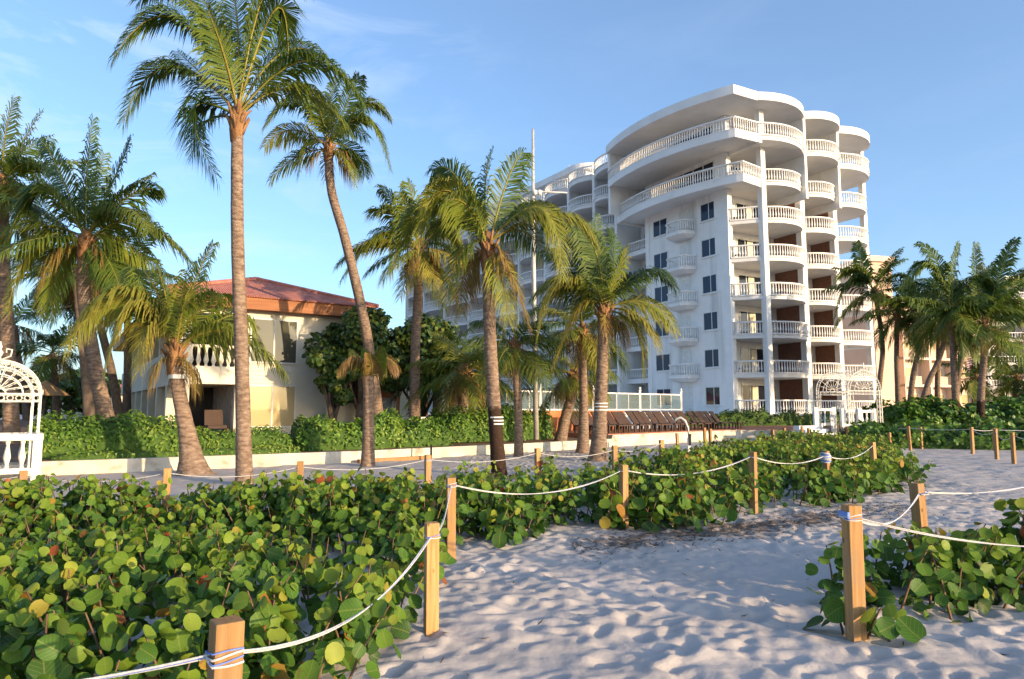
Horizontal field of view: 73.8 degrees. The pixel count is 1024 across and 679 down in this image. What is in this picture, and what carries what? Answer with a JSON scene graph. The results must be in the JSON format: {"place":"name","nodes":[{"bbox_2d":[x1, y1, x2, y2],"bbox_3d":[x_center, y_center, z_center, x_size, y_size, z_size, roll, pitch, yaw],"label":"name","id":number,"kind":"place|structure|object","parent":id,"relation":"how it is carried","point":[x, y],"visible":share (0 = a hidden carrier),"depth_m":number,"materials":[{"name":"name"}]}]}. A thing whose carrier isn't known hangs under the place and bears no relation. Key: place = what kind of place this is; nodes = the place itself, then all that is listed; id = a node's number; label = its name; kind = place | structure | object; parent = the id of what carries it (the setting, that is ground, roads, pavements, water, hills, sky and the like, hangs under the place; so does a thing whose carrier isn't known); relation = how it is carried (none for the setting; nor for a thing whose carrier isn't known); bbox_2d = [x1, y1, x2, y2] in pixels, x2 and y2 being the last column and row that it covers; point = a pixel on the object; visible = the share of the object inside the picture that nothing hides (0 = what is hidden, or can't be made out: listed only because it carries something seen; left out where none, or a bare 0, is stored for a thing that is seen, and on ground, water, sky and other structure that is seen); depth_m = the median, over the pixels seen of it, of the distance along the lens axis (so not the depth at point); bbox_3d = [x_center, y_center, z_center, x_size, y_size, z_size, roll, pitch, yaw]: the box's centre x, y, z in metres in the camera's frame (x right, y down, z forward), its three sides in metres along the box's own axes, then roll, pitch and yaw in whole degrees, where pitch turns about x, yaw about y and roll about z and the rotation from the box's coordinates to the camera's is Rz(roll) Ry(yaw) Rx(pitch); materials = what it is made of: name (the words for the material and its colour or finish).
{"place":"outdoors","nodes":[
{"label":"outdoors","id":0,"kind":"place"},
{"bbox_2d":[0,418,839,462],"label":"planting ground","id":1,"kind":"structure","parent":0,"point":[14,448],"depth_m":25.08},
{"bbox_2d":[13,288,61,420],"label":"coconut palm","id":2,"kind":"object","parent":1,"relation":"on","point":[28,338],"visible":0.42,"depth_m":44.16,"materials":[{"name":"green plant"}]},
{"bbox_2d":[0,92,94,443],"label":"coconut palm","id":3,"kind":"object","parent":1,"relation":"on","point":[11,164],"visible":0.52,"depth_m":23.27,"materials":[{"name":"green plant"}]},
{"bbox_2d":[24,380,70,415],"bbox_3d":[-25.941,3.570,37.833,2.452,2.600,2.452,0,-6,0],"label":"thatched umbrella","id":4,"kind":"object","parent":1,"relation":"on","point":[49,388],"visible":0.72,"depth_m":37.59,"materials":[{"name":"brown plant"}]},
{"bbox_2d":[11,229,103,414],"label":"coconut palm","id":5,"kind":"object","parent":1,"relation":"on","point":[36,310],"visible":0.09,"depth_m":30.72,"materials":[{"name":"green plant"}]},
{"bbox_2d":[16,324,107,419],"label":"coconut palm","id":6,"kind":"object","parent":1,"relation":"on","point":[44,363],"visible":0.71,"depth_m":39.73,"materials":[{"name":"green plant"}]},
{"bbox_2d":[33,234,129,420],"bbox_3d":[-20.886,-0.388,33.116,5.143,9.940,5.856,1,-6,-14],"label":"coconut palm","id":7,"kind":"object","parent":1,"relation":"on","point":[117,405],"visible":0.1,"depth_m":32.83,"materials":[{"name":"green plant"}]},
{"bbox_2d":[41,367,121,417],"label":"broadleaf tree","id":8,"kind":"object","parent":1,"relation":"on","point":[74,403],"visible":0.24,"depth_m":60.82,"materials":[{"name":"green plant"}]},
{"bbox_2d":[10,206,160,422],"bbox_3d":[-18.921,-0.615,29.154,5.859,9.543,5.488,0,-6,0],"label":"coconut palm","id":9,"kind":"object","parent":1,"relation":"on","point":[88,404],"visible":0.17,"depth_m":28.82,"materials":[{"name":"green plant"}]},
{"bbox_2d":[0,114,200,419],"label":"coconut palm","id":10,"kind":"object","parent":1,"relation":"on","point":[111,212],"visible":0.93,"depth_m":20.64,"materials":[{"name":"green plant"}]},
{"bbox_2d":[25,409,178,458],"bbox_3d":[-11.174,2.603,18.851,3.718,1.372,1.817,4,-7,-31],"label":"clipped hedge","id":11,"kind":"object","parent":1,"relation":"on","point":[127,431],"visible":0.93,"depth_m":18.46,"materials":[{"name":"green plant"}]},
{"bbox_2d":[101,222,187,413],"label":"coconut palm","id":12,"kind":"object","parent":1,"relation":"on","point":[126,397],"visible":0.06,"depth_m":35.91,"materials":[{"name":"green plant"}]},
{"bbox_2d":[50,444,300,460],"bbox_3d":[-9.074,3.122,18.960,6.233,0.326,0.875,4,-7,-32],"label":"dry groundcover","id":13,"kind":"object","parent":1,"relation":"on","point":[117,454],"visible":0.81,"depth_m":18.32,"materials":[{"name":"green plant"}]},
{"bbox_2d":[195,424,293,448],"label":"clipped hedge","id":14,"kind":"object","parent":1,"relation":"on","point":[266,436],"visible":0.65,"depth_m":20.39,"materials":[{"name":"green plant"}]},
{"bbox_2d":[113,277,378,433],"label":"beach house","id":15,"kind":"structure","parent":1,"relation":"on","point":[289,318],"depth_m":29.75,"materials":[{"name":"beige paint"}]},
{"bbox_2d":[202,410,228,432],"bbox_3d":[-12.264,3.414,28.204,0.880,1.008,0.989,4,-7,-34],"label":"lounge chair","id":16,"kind":"object","parent":15,"relation":"on","point":[213,419],"visible":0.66,"depth_m":28.43,"materials":[{"name":"brown wicker"}]},
{"bbox_2d":[250,385,295,427],"bbox_3d":[-10.233,2.844,29.074,2.000,1.800,0.100,4,-7,-34],"label":"window","id":17,"kind":"structure","parent":15,"relation":"in","point":[275,405],"depth_m":29.07,"materials":[{"name":"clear glass"}]},
{"bbox_2d":[249,317,298,364],"bbox_3d":[-10.233,0.079,29.357,2.000,1.920,0.100,4,-7,-34],"label":"window","id":18,"kind":"structure","parent":15,"relation":"in","point":[279,337],"depth_m":29.43,"materials":[{"name":"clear glass"}]},
{"bbox_2d":[258,71,394,416],"bbox_3d":[-7.293,-3.433,26.644,4.952,14.828,4.592,-5,-8,41],"label":"coconut palm","id":19,"kind":"object","parent":1,"relation":"on","point":[346,153],"visible":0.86,"depth_m":26.68,"materials":[{"name":"green plant"}]},
{"bbox_2d":[305,346,363,421],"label":"broadleaf tree","id":20,"kind":"object","parent":1,"relation":"on","point":[333,388],"visible":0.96,"depth_m":27.74,"materials":[{"name":"green plant"}]},
{"bbox_2d":[301,305,409,423],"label":"broadleaf tree","id":21,"kind":"object","parent":1,"relation":"on","point":[345,336],"visible":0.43,"depth_m":28.99,"materials":[{"name":"green plant"}]},
{"bbox_2d":[289,408,452,451],"bbox_3d":[-4.559,2.990,23.002,5.808,1.397,1.873,5,-8,-40],"label":"clipped hedge","id":22,"kind":"object","parent":1,"relation":"on","point":[392,429],"visible":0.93,"depth_m":22.29,"materials":[{"name":"green plant"}]},
{"bbox_2d":[380,386,427,415],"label":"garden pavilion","id":23,"kind":"structure","parent":1,"relation":"on","point":[400,403],"depth_m":33.23,"materials":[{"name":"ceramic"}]},
{"bbox_2d":[331,171,479,422],"bbox_3d":[-4.202,-1.573,27.579,5.563,11.152,5.021,4,-7,-33],"label":"coconut palm","id":24,"kind":"object","parent":1,"relation":"on","point":[381,240],"visible":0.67,"depth_m":26.96,"materials":[{"name":"green plant"}]},
{"bbox_2d":[386,312,470,415],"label":"broadleaf tree","id":25,"kind":"object","parent":1,"relation":"on","point":[399,336],"visible":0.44,"depth_m":30.71,"materials":[{"name":"green plant"}]},
{"bbox_2d":[387,323,480,416],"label":"coconut palm","id":26,"kind":"object","parent":1,"relation":"on","point":[438,392],"visible":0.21,"depth_m":29.95,"materials":[{"name":"green plant"}]},
{"bbox_2d":[404,331,525,416],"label":"coconut palm","id":27,"kind":"object","parent":1,"relation":"on","point":[463,382],"visible":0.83,"depth_m":26.68,"materials":[{"name":"green plant"}]},
{"bbox_2d":[439,339,530,408],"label":"coconut palm","id":28,"kind":"object","parent":1,"relation":"on","point":[463,348],"visible":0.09,"depth_m":31.20,"materials":[{"name":"green plant"}]},
{"bbox_2d":[421,402,554,442],"bbox_3d":[-0.857,3.267,28.012,6.305,1.829,2.867,6,-8,-44],"label":"clipped hedge","id":29,"kind":"object","parent":1,"relation":"on","point":[461,427],"visible":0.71,"depth_m":26.65,"materials":[{"name":"green plant"}]},
{"bbox_2d":[505,129,566,439],"bbox_3d":[0.954,-2.403,27.749,2.648,12.833,0.366,-1,-6,5],"label":"light mast","id":30,"kind":"object","parent":1,"relation":"on","point":[533,191],"visible":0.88,"depth_m":27.73,"materials":[{"name":"metal"}]},
{"bbox_2d":[527,411,624,430],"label":"terrace wall","id":31,"kind":"structure","parent":1,"relation":"on","point":[556,415],"depth_m":33.62,"materials":[{"name":"concrete"}]},
{"bbox_2d":[447,381,682,413],"bbox_3d":[3.695,3.150,35.061,17.456,1.630,0.170,5,-8,-42],"label":"glass fence","id":32,"kind":"object","parent":31,"relation":"on","point":[616,409],"visible":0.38,"depth_m":37.79,"materials":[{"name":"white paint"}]},
{"bbox_2d":[530,348,622,440],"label":"coconut palm","id":33,"kind":"object","parent":1,"relation":"on","point":[568,396],"visible":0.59,"depth_m":28.13,"materials":[{"name":"green plant"}]},
{"bbox_2d":[712,406,855,425],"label":"clipped hedge","id":34,"kind":"object","parent":1,"relation":"on","point":[762,417],"visible":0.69,"depth_m":45.12,"materials":[{"name":"green plant"}]},
{"bbox_2d":[821,239,927,406],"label":"coconut palm","id":35,"kind":"object","parent":1,"relation":"on","point":[860,275],"visible":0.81,"depth_m":44.51,"materials":[{"name":"green plant"}]},
{"bbox_2d":[849,290,948,405],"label":"coconut palm","id":36,"kind":"object","parent":1,"relation":"on","point":[896,314],"visible":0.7,"depth_m":43.03,"materials":[{"name":"green plant"}]},
{"bbox_2d":[880,262,977,400],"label":"coconut palm","id":37,"kind":"object","parent":1,"relation":"on","point":[892,278],"visible":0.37,"depth_m":42.28,"materials":[{"name":"green plant"}]},
{"bbox_2d":[846,394,1023,428],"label":"clipped hedge","id":38,"kind":"object","parent":1,"relation":"on","point":[929,410],"visible":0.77,"depth_m":34.19,"materials":[{"name":"green plant"}]},
{"bbox_2d":[902,295,983,403],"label":"coconut palm","id":39,"kind":"object","parent":1,"relation":"on","point":[937,386],"visible":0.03,"depth_m":44.89,"materials":[{"name":"green plant"}]},
{"bbox_2d":[905,292,1007,398],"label":"coconut palm","id":40,"kind":"object","parent":1,"relation":"on","point":[929,379],"visible":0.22,"depth_m":40.97,"materials":[{"name":"green plant"}]},
{"bbox_2d":[913,258,1014,395],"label":"coconut palm","id":41,"kind":"object","parent":1,"relation":"on","point":[996,324],"visible":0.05,"depth_m":42.90,"materials":[{"name":"green plant"}]},
{"bbox_2d":[941,351,1023,404],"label":"coconut palm","id":42,"kind":"object","parent":1,"relation":"on","point":[973,381],"visible":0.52,"depth_m":45.57,"materials":[{"name":"green plant"}]},
{"bbox_2d":[970,354,1023,401],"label":"coconut palm","id":43,"kind":"object","parent":1,"relation":"on","point":[1012,387],"visible":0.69,"depth_m":44.78,"materials":[{"name":"green plant"}]},
{"bbox_2d":[980,316,1023,401],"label":"apartment building","id":44,"kind":"structure","parent":1,"relation":"on","point":[1015,333],"depth_m":89.54,"materials":[{"name":"white paint"}]},
{"bbox_2d":[0,415,1023,678],"bbox_3d":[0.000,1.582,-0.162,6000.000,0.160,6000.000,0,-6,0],"label":"beach sand","id":45,"kind":"structure","parent":0,"point":[610,617],"depth_m":5.68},
{"bbox_2d":[0,341,43,480],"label":"garden arch","id":46,"kind":"structure","parent":45,"relation":"on","point":[32,466],"depth_m":15.31,"materials":[{"name":"white paint"}]},
{"bbox_2d":[0,373,72,417],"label":"broadleaf tree","id":47,"kind":"object","parent":45,"relation":"on","point":[65,386],"visible":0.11,"depth_m":57.42,"materials":[{"name":"green plant"}]},
{"bbox_2d":[55,239,290,475],"bbox_3d":[-8.285,0.486,17.248,5.965,6.266,3.337,0,-6,0],"label":"coconut palm","id":48,"kind":"object","parent":45,"relation":"on","point":[123,305],"visible":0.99,"depth_m":16.80,"materials":[{"name":"green plant"}]},
{"bbox_2d":[207,615,244,678],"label":"wooden post","id":49,"kind":"object","parent":45,"relation":"on","point":[226,633],"visible":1,"depth_m":2.44,"materials":[{"name":"brown wood"}]},
{"bbox_2d":[85,446,871,678],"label":"rope","id":50,"kind":"object","parent":49,"relation":"attached to","point":[206,656],"visible":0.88,"depth_m":2.91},
{"bbox_2d":[0,522,456,678],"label":"sea grape bed","id":51,"kind":"object","parent":45,"relation":"on","point":[201,590],"visible":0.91,"depth_m":4.31,"materials":[{"name":"green plant"}]},
{"bbox_2d":[107,0,370,485],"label":"coconut palm","id":52,"kind":"object","parent":45,"relation":"on","point":[213,33],"visible":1,"depth_m":15.22,"materials":[{"name":"green plant"}]},
{"bbox_2d":[0,466,485,589],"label":"sea grape bed","id":53,"kind":"object","parent":45,"relation":"on","point":[378,510],"visible":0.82,"depth_m":7.98,"materials":[{"name":"green plant"}]},
{"bbox_2d":[0,439,611,477],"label":"sea wall","id":54,"kind":"structure","parent":45,"relation":"on","point":[75,467],"depth_m":19.37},
{"bbox_2d":[337,345,401,466],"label":"coconut palm","id":55,"kind":"object","parent":45,"relation":"on","point":[369,364],"visible":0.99,"depth_m":19.28,"materials":[{"name":"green plant"}]},
{"bbox_2d":[423,521,438,636],"bbox_3d":[-0.584,1.869,4.937,0.094,1.067,0.094,2,-6,-20],"label":"wooden post","id":56,"kind":"object","parent":45,"relation":"on","point":[431,593],"visible":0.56,"depth_m":4.91,"materials":[{"name":"brown wood"}]},
{"bbox_2d":[446,477,455,558],"bbox_3d":[-0.665,2.088,7.399,0.094,1.161,0.094,2,-7,-17],"label":"wooden post","id":57,"kind":"object","parent":45,"relation":"on","point":[451,528],"visible":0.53,"depth_m":7.37,"materials":[{"name":"brown wood"}]},
{"bbox_2d":[384,146,601,476],"bbox_3d":[-0.469,-0.786,17.389,5.174,8.641,3.676,3,-6,-25],"label":"coconut palm","id":58,"kind":"object","parent":45,"relation":"on","point":[458,203],"visible":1,"depth_m":16.93,"materials":[{"name":"green plant"}]},
{"bbox_2d":[456,494,544,548],"bbox_3d":[-0.162,2.248,8.445,1.180,0.549,1.297,0,-6,0],"label":"sea grape shrub","id":59,"kind":"object","parent":45,"relation":"on","point":[500,536],"visible":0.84,"depth_m":8.40,"materials":[{"name":"green plant"}]},
{"bbox_2d":[466,302,570,456],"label":"coconut palm","id":60,"kind":"object","parent":45,"relation":"on","point":[514,355],"visible":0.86,"depth_m":22.91,"materials":[{"name":"green plant"}]},
{"bbox_2d":[524,284,646,453],"bbox_3d":[2.577,0.938,25.475,4.745,6.842,4.419,0,-6,0],"label":"coconut palm","id":61,"kind":"object","parent":45,"relation":"on","point":[579,337],"visible":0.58,"depth_m":25.25,"materials":[{"name":"green plant"}]},
{"bbox_2d":[527,213,683,461],"bbox_3d":[3.049,-0.119,21.557,5.178,8.175,3.445,0,-6,0],"label":"coconut palm","id":62,"kind":"object","parent":45,"relation":"on","point":[580,286],"visible":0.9,"depth_m":21.29,"materials":[{"name":"green plant"}]},
{"bbox_2d":[619,465,628,529],"bbox_3d":[1.511,2.283,9.235,0.094,1.156,0.094,4,-6,-28],"label":"wooden post","id":63,"kind":"object","parent":45,"relation":"on","point":[623,483],"visible":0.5,"depth_m":9.22,"materials":[{"name":"brown wood"}]},
{"bbox_2d":[659,440,663,455],"bbox_3d":[3.476,2.933,15.784,0.094,1.203,0.094,1,-6,-20],"label":"wooden post","id":64,"kind":"object","parent":45,"relation":"on","point":[661,444],"visible":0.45,"depth_m":15.79,"materials":[{"name":"brown wood"}]},
{"bbox_2d":[4,443,660,481],"bbox_3d":[-2.471,2.103,11.763,14.346,0.257,1.672,3,-7,-28],"label":"rope","id":65,"kind":"object","parent":64,"relation":"attached to","point":[350,469],"visible":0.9,"depth_m":10.82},
{"bbox_2d":[592,480,745,532],"bbox_3d":[2.098,2.295,9.501,2.182,0.681,1.258,2,-6,-16],"label":"sea grape shrub","id":66,"kind":"object","parent":45,"relation":"on","point":[655,507],"visible":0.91,"depth_m":9.23,"materials":[{"name":"green plant"}]},
{"bbox_2d":[454,429,915,530],"bbox_3d":[6.793,2.977,17.271,5.883,0.938,22.812,-4,-7,36],"label":"sea grape bed","id":67,"kind":"object","parent":45,"relation":"on","point":[780,447],"visible":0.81,"depth_m":11.51,"materials":[{"name":"green plant"}]},
{"bbox_2d":[380,480,1006,674],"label":"seaweed litter","id":68,"kind":"object","parent":45,"relation":"on","point":[768,521],"visible":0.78,"depth_m":8.93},
{"bbox_2d":[607,430,792,446],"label":"sea wall","id":69,"kind":"structure","parent":45,"relation":"on","point":[638,439],"depth_m":32.62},
{"bbox_2d":[748,452,757,514],"bbox_3d":[3.737,2.371,10.556,0.094,1.251,0.094,6,-7,-43],"label":"wooden post","id":70,"kind":"object","parent":45,"relation":"on","point":[754,491],"visible":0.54,"depth_m":10.54,"materials":[{"name":"brown wood"}]},
{"bbox_2d":[793,425,834,435],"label":"stone steps","id":71,"kind":"structure","parent":45,"relation":"on","point":[812,428],"depth_m":33.24,"materials":[{"name":"stone"}]},
{"bbox_2d":[812,407,836,434],"bbox_3d":[15.715,4.114,34.259,1.956,1.430,0.280,4,-7,-36],"label":"balustrade","id":72,"kind":"object","parent":71,"relation":"on","point":[816,416],"visible":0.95,"depth_m":34.23,"materials":[{"name":"white paint"}]},
{"bbox_2d":[815,363,882,422],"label":"garden arch","id":73,"kind":"structure","parent":45,"relation":"on","point":[847,399],"depth_m":33.84,"materials":[{"name":"white paint"}]},
{"bbox_2d":[841,504,866,641],"bbox_3d":[2.402,1.782,4.784,0.100,1.222,0.100,1,-6,-7],"label":"wooden post","id":74,"kind":"object","parent":45,"relation":"on","point":[853,573],"visible":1,"depth_m":4.76,"materials":[{"name":"brown wood"}]},
{"bbox_2d":[839,487,1023,546],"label":"rope","id":75,"kind":"object","parent":74,"relation":"attached to","point":[872,523],"visible":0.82,"depth_m":4.87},
{"bbox_2d":[789,453,935,507],"bbox_3d":[7.073,2.661,13.363,1.640,0.787,6.429,-5,-8,40],"label":"sea grape shrub","id":76,"kind":"object","parent":45,"relation":"on","point":[883,476],"visible":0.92,"depth_m":12.58,"materials":[{"name":"green plant"}]},
{"bbox_2d":[803,587,926,644],"bbox_3d":[2.504,1.995,4.834,0.450,0.403,0.776,4,-7,-37],"label":"sea grape shrub","id":77,"kind":"object","parent":45,"relation":"on","point":[904,625],"visible":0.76,"depth_m":4.71,"materials":[{"name":"green plant"}]},
{"bbox_2d":[805,520,1023,622],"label":"sea grape shrub","id":78,"kind":"object","parent":45,"relation":"on","point":[943,572],"visible":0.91,"depth_m":5.52,"materials":[{"name":"green plant"}]},
{"bbox_2d":[909,482,927,537],"bbox_3d":[3.843,1.954,6.389,0.094,1.200,0.094,1,-7,-23],"label":"wooden post","id":79,"kind":"object","parent":45,"relation":"on","point":[919,512],"visible":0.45,"depth_m":6.40,"materials":[{"name":"brown wood"}]},
{"bbox_2d":[842,419,1023,449],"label":"clipped hedge","id":80,"kind":"object","parent":45,"relation":"on","point":[949,436],"visible":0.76,"depth_m":27.84,"materials":[{"name":"green plant"}]},
{"bbox_2d":[896,241,1023,420],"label":"coconut palm","id":81,"kind":"object","parent":45,"relation":"on","point":[954,326],"visible":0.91,"depth_m":34.92,"materials":[{"name":"green plant"}]},
{"bbox_2d":[931,236,1023,425],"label":"coconut palm","id":82,"kind":"object","parent":45,"relation":"on","point":[983,338],"visible":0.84,"depth_m":34.03,"materials":[{"name":"green plant"}]},
{"bbox_2d":[994,497,1023,560],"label":"sea grape shrub","id":83,"kind":"object","parent":45,"relation":"on","point":[1011,519],"visible":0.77,"depth_m":6.57,"materials":[{"name":"green plant"}]},
{"bbox_2d":[0,0,1023,379],"label":"sky","id":84,"kind":"structure","parent":0,"point":[936,87],"materials":[{"name":"blue"}]},
{"bbox_2d":[386,412,810,423],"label":"terrace","id":85,"kind":"structure","parent":0,"point":[405,417],"depth_m":42.36,"materials":[{"name":"white concrete"}]},
{"bbox_2d":[326,401,395,424],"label":"garden wall","id":86,"kind":"structure","parent":85,"relation":"on","point":[347,413],"depth_m":30.13,"materials":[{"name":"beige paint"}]},
{"bbox_2d":[405,84,875,413],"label":"hotel building","id":87,"kind":"structure","parent":85,"relation":"on","point":[675,189],"depth_m":53.69,"materials":[{"name":"white paint"}]},
{"bbox_2d":[656,353,670,371],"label":"window","id":88,"kind":"structure","parent":87,"relation":"in","point":[662,361],"depth_m":56.45,"materials":[{"name":"blue glass"}]},
{"bbox_2d":[656,388,671,405],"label":"window","id":89,"kind":"structure","parent":87,"relation":"in","point":[666,400],"depth_m":56.10,"materials":[{"name":"white glass"}]},
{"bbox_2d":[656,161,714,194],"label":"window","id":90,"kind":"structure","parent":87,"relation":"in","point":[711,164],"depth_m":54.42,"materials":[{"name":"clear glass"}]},
{"bbox_2d":[683,386,692,412],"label":"door","id":91,"kind":"structure","parent":87,"relation":"in","point":[687,391],"depth_m":53.74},
{"bbox_2d":[700,200,713,221],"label":"window","id":92,"kind":"structure","parent":87,"relation":"in","point":[707,209],"depth_m":52.90,"materials":[{"name":"blue glass"}]},
{"bbox_2d":[701,237,714,257],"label":"window","id":93,"kind":"structure","parent":87,"relation":"in","point":[707,245],"depth_m":52.61,"materials":[{"name":"blue glass"}]},
{"bbox_2d":[702,274,715,293],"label":"window","id":94,"kind":"structure","parent":87,"relation":"in","point":[709,281],"depth_m":52.33,"materials":[{"name":"blue glass"}]},
{"bbox_2d":[703,311,717,330],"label":"window","id":95,"kind":"structure","parent":87,"relation":"in","point":[709,318],"depth_m":52.03,"materials":[{"name":"blue glass"}]},
{"bbox_2d":[704,348,718,367],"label":"window","id":96,"kind":"structure","parent":87,"relation":"in","point":[711,359],"depth_m":51.74,"materials":[{"name":"blue glass"}]},
{"bbox_2d":[705,386,719,404],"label":"window","id":97,"kind":"structure","parent":87,"relation":"in","point":[712,394],"depth_m":51.44,"materials":[{"name":"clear glass"}]},
{"bbox_2d":[738,274,760,294],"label":"window","id":98,"kind":"structure","parent":87,"relation":"in","point":[741,278],"depth_m":53.25,"materials":[{"name":"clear glass"}]},
{"bbox_2d":[739,311,761,332],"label":"sliding door","id":99,"kind":"structure","parent":87,"relation":"in","point":[743,315],"depth_m":52.95,"materials":[{"name":"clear glass"}]},
{"bbox_2d":[740,347,763,371],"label":"sliding door","id":100,"kind":"structure","parent":87,"relation":"in","point":[745,353],"depth_m":52.68,"materials":[{"name":"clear glass"}]},
{"bbox_2d":[742,385,764,410],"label":"sliding door","id":101,"kind":"structure","parent":87,"relation":"in","point":[746,389],"depth_m":52.38,"materials":[{"name":"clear glass"}]},
{"bbox_2d":[840,255,894,409],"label":"apartment tower","id":102,"kind":"structure","parent":85,"relation":"on","point":[856,357],"depth_m":73.42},
{"bbox_2d":[894,302,979,406],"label":"apartment building","id":103,"kind":"structure","parent":85,"relation":"on","point":[924,368],"depth_m":76.78,"materials":[{"name":"beige paint"}]},
{"bbox_2d":[553,425,792,438],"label":"paved terrace","id":104,"kind":"structure","parent":0,"point":[575,435],"depth_m":36.37,"materials":[{"name":"stone"}]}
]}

